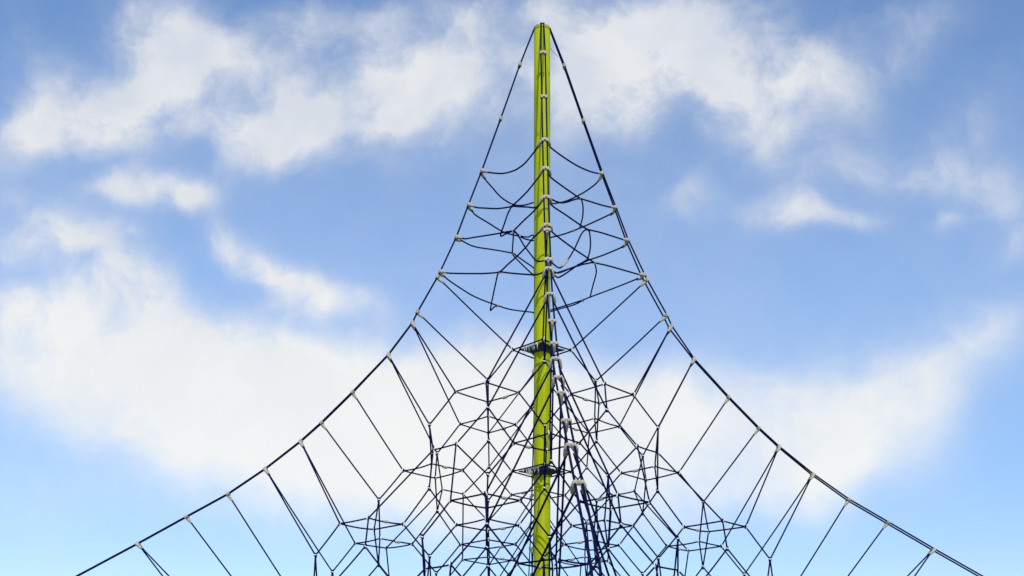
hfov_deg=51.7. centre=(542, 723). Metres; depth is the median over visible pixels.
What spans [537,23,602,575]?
corner cable
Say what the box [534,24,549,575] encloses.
mast
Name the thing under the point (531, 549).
corner cable
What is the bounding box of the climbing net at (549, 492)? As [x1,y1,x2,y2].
[141,240,929,575]
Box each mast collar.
[519,465,562,476]
[520,342,564,355]
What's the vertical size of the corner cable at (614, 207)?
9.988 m
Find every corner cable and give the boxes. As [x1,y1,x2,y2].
[76,24,538,575]
[528,270,533,575]
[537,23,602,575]
[546,24,982,575]
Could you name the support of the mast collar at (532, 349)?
attached to the mast
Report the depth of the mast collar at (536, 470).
12.60 m
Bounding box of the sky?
[0,0,1023,575]
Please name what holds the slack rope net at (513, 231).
hanging from the corner cable at (561, 395)
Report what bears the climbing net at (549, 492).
attached to the corner cable at (561, 395)
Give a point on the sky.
(218, 218)
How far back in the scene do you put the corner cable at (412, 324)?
12.59 m
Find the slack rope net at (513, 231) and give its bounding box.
[444,145,638,312]

